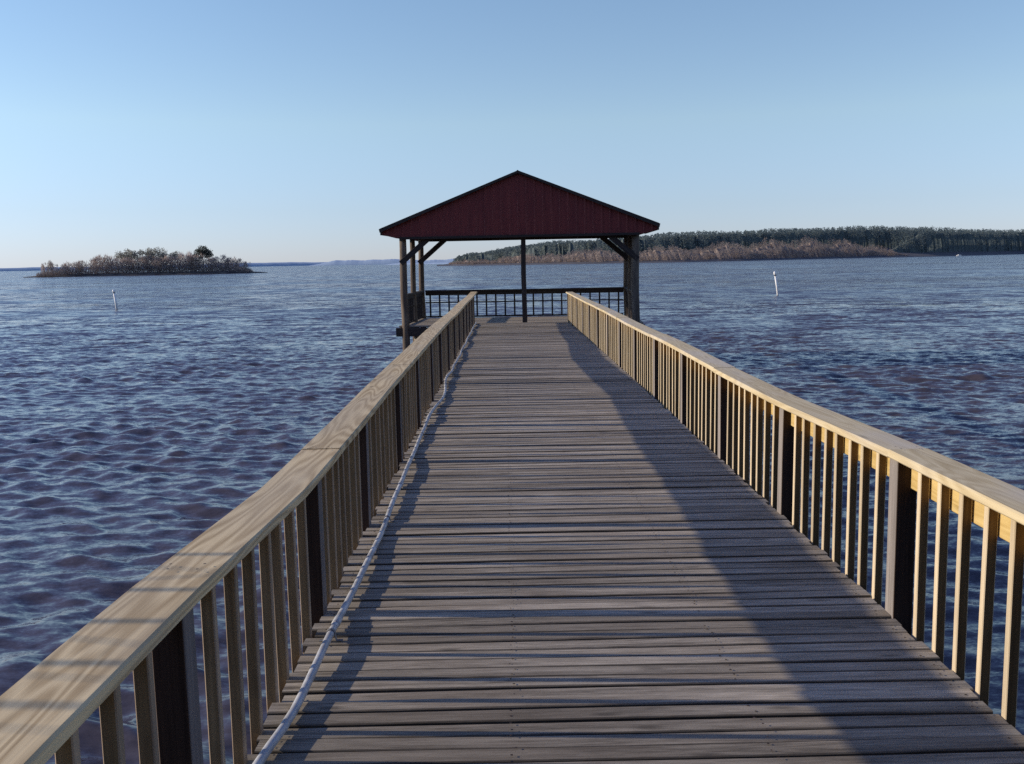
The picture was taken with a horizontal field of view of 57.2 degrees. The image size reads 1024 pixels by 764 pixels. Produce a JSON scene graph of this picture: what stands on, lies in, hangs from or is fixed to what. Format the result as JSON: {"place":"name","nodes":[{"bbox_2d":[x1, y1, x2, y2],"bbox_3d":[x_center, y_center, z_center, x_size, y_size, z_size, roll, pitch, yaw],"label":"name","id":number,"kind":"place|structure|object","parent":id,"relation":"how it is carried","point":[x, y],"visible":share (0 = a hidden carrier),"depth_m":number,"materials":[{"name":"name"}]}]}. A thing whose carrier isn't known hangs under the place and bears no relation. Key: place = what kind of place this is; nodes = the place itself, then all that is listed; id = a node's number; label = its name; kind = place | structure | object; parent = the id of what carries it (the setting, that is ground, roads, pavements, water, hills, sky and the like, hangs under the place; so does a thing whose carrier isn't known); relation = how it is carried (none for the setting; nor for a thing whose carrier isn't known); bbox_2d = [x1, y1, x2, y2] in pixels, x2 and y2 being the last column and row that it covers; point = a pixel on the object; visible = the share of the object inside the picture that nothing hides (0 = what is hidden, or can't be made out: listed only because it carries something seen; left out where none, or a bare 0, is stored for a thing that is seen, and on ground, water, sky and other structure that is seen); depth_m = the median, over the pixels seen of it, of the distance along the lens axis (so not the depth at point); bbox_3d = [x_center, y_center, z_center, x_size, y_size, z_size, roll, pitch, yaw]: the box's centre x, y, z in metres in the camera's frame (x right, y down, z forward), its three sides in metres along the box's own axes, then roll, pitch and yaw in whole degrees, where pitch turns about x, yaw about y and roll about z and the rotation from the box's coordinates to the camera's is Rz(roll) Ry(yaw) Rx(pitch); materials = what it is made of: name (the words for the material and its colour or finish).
{"place":"outdoors","nodes":[
{"label":"outdoors","id":0,"kind":"place"},
{"bbox_2d":[23,271,267,277],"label":"island","id":1,"kind":"structure","parent":0,"point":[158,273],"depth_m":398.25,"materials":[{"name":"soil"}]},
{"bbox_2d":[43,260,54,272],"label":"bare tree","id":2,"kind":"object","parent":1,"relation":"on","point":[50,263],"visible":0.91,"depth_m":391.80,"materials":[{"name":"brown plant"}]},
{"bbox_2d":[55,261,71,272],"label":"bare tree","id":3,"kind":"object","parent":1,"relation":"on","point":[68,264],"visible":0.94,"depth_m":394.23,"materials":[{"name":"brown plant"}]},
{"bbox_2d":[71,260,85,271],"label":"bare tree","id":4,"kind":"object","parent":1,"relation":"on","point":[76,264],"visible":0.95,"depth_m":394.30,"materials":[{"name":"brown plant"}]},
{"bbox_2d":[88,254,103,271],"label":"bare tree","id":5,"kind":"object","parent":1,"relation":"on","point":[94,261],"visible":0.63,"depth_m":399.70,"materials":[{"name":"brown plant"}]},
{"bbox_2d":[91,254,113,271],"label":"bare tree","id":6,"kind":"object","parent":1,"relation":"on","point":[105,258],"visible":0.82,"depth_m":398.93,"materials":[{"name":"brown plant"}]},
{"bbox_2d":[108,255,124,272],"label":"bare tree","id":7,"kind":"object","parent":1,"relation":"on","point":[118,262],"visible":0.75,"depth_m":401.07,"materials":[{"name":"brown plant"}]},
{"bbox_2d":[115,249,133,271],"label":"round crowned tree","id":8,"kind":"object","parent":1,"relation":"on","point":[121,257],"visible":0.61,"depth_m":405.58,"materials":[{"name":"grey plant"}]},
{"bbox_2d":[122,257,139,272],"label":"bare tree","id":9,"kind":"object","parent":1,"relation":"on","point":[130,258],"visible":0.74,"depth_m":402.11,"materials":[{"name":"grey plant"}]},
{"bbox_2d":[116,248,153,261],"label":"round crowned tree","id":10,"kind":"object","parent":1,"relation":"on","point":[129,252],"visible":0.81,"depth_m":404.87,"materials":[{"name":"grey plant"}]},
{"bbox_2d":[131,256,148,270],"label":"bare tree","id":11,"kind":"object","parent":1,"relation":"on","point":[137,263],"visible":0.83,"depth_m":402.23,"materials":[{"name":"grey plant"}]},
{"bbox_2d":[131,247,154,258],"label":"round crowned tree","id":12,"kind":"object","parent":1,"relation":"on","point":[140,253],"visible":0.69,"depth_m":406.90,"materials":[{"name":"grey plant"}]},
{"bbox_2d":[36,255,253,276],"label":"brush","id":13,"kind":"object","parent":1,"relation":"on","point":[58,272],"visible":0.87,"depth_m":400.30,"materials":[{"name":"plant"}]},
{"bbox_2d":[141,255,161,270],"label":"bare tree","id":14,"kind":"object","parent":1,"relation":"on","point":[147,259],"visible":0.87,"depth_m":402.86,"materials":[{"name":"brown plant"}]},
{"bbox_2d":[146,247,166,257],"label":"round crowned tree","id":15,"kind":"object","parent":1,"relation":"on","point":[159,253],"visible":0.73,"depth_m":406.61,"materials":[{"name":"grey plant"}]},
{"bbox_2d":[151,258,167,270],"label":"bare tree","id":16,"kind":"object","parent":1,"relation":"on","point":[157,261],"visible":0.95,"depth_m":402.30,"materials":[{"name":"grey plant"}]},
{"bbox_2d":[156,256,176,270],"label":"bare tree","id":17,"kind":"object","parent":1,"relation":"on","point":[165,257],"visible":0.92,"depth_m":403.59,"materials":[{"name":"grey plant"}]},
{"bbox_2d":[161,251,179,262],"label":"round crowned tree","id":18,"kind":"object","parent":1,"relation":"on","point":[173,254],"visible":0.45,"depth_m":410.54,"materials":[{"name":"grey plant"}]},
{"bbox_2d":[170,253,194,270],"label":"bare tree","id":19,"kind":"object","parent":1,"relation":"on","point":[179,258],"visible":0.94,"depth_m":404.28,"materials":[{"name":"grey plant"}]},
{"bbox_2d":[180,251,196,269],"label":"bare tree","id":20,"kind":"object","parent":1,"relation":"on","point":[191,255],"visible":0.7,"depth_m":405.64,"materials":[{"name":"grey plant"}]},
{"bbox_2d":[187,253,204,270],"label":"bare tree","id":21,"kind":"object","parent":1,"relation":"on","point":[196,260],"visible":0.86,"depth_m":405.93,"materials":[{"name":"grey plant"}]},
{"bbox_2d":[193,245,213,269],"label":"pine tree","id":22,"kind":"object","parent":1,"relation":"on","point":[204,250],"visible":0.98,"depth_m":408.09,"materials":[{"name":"green plant"}]},
{"bbox_2d":[204,256,218,270],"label":"bare tree","id":23,"kind":"object","parent":1,"relation":"on","point":[212,261],"visible":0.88,"depth_m":408.21,"materials":[{"name":"grey plant"}]},
{"bbox_2d":[213,254,233,268],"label":"bare tree","id":24,"kind":"object","parent":1,"relation":"on","point":[223,258],"visible":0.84,"depth_m":408.82,"materials":[{"name":"grey plant"}]},
{"bbox_2d":[224,258,232,269],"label":"bare tree","id":25,"kind":"object","parent":1,"relation":"on","point":[228,263],"visible":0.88,"depth_m":408.77,"materials":[{"name":"grey plant"}]},
{"bbox_2d":[231,257,242,268],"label":"bare tree","id":26,"kind":"object","parent":1,"relation":"on","point":[237,261],"visible":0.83,"depth_m":410.41,"materials":[{"name":"grey plant"}]},
{"bbox_2d":[241,261,251,269],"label":"bare tree","id":27,"kind":"object","parent":1,"relation":"on","point":[245,264],"visible":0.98,"depth_m":409.94,"materials":[{"name":"grey plant"}]},
{"bbox_2d":[0,259,453,270],"bbox_3d":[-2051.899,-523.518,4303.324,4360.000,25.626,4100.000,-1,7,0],"label":"hills","id":28,"kind":"structure","parent":0,"point":[372,262],"depth_m":4252.65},
{"bbox_2d":[0,254,1023,763],"bbox_3d":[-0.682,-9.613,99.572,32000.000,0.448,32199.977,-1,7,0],"label":"lake","id":29,"kind":"structure","parent":0,"point":[150,424],"depth_m":24.11,"materials":[{"name":"blue liquid"}]},
{"bbox_2d":[112,290,117,308],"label":"marker pole","id":30,"kind":"object","parent":29,"relation":"in","point":[115,300],"visible":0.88,"depth_m":70.41,"materials":[{"name":"white plastic"}]},
{"bbox_2d":[379,170,659,350],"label":"pavilion","id":31,"kind":"structure","parent":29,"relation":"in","point":[523,207],"depth_m":25.83,"materials":[{"name":"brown wood"}]},
{"bbox_2d":[246,322,1023,763],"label":"pier","id":32,"kind":"structure","parent":29,"relation":"in","point":[588,552],"depth_m":4.21,"materials":[{"name":"grey wood"}]},
{"bbox_2d":[0,292,476,763],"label":"railing","id":33,"kind":"object","parent":32,"relation":"attached to","point":[330,481],"visible":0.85,"depth_m":3.00,"materials":[{"name":"brown wood"}]},
{"bbox_2d":[252,322,475,763],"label":"conduit","id":34,"kind":"object","parent":32,"relation":"on","point":[274,739],"visible":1,"depth_m":4.12,"materials":[{"name":"plastic"}]},
{"bbox_2d":[566,292,1023,728],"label":"railing","id":35,"kind":"object","parent":32,"relation":"attached to","point":[706,398],"visible":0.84,"depth_m":4.68,"materials":[{"name":"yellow wood"}]},
{"bbox_2d":[773,271,778,294],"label":"marker pole","id":36,"kind":"object","parent":29,"relation":"in","point":[775,277],"visible":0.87,"depth_m":73.71,"materials":[{"name":"white plastic"}]},
{"bbox_2d":[0,0,1023,267],"label":"sky","id":37,"kind":"structure","parent":0,"point":[254,131],"materials":[{"name":"blue"}]},
{"bbox_2d":[437,248,1023,265],"bbox_3d":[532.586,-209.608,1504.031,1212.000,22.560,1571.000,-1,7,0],"label":"shore","id":38,"kind":"structure","parent":0,"point":[923,254],"depth_m":876.41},
{"bbox_2d":[448,235,907,264],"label":"bare woods","id":39,"kind":"object","parent":38,"relation":"on","point":[772,249],"visible":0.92,"depth_m":801.59,"materials":[{"name":"grey plant"}]},
{"bbox_2d":[452,225,1023,261],"bbox_3d":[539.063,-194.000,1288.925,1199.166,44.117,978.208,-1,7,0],"label":"pine woods","id":40,"kind":"object","parent":38,"relation":"on","point":[909,239],"visible":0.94,"depth_m":1044.13,"materials":[{"name":"green plant"}]}
]}

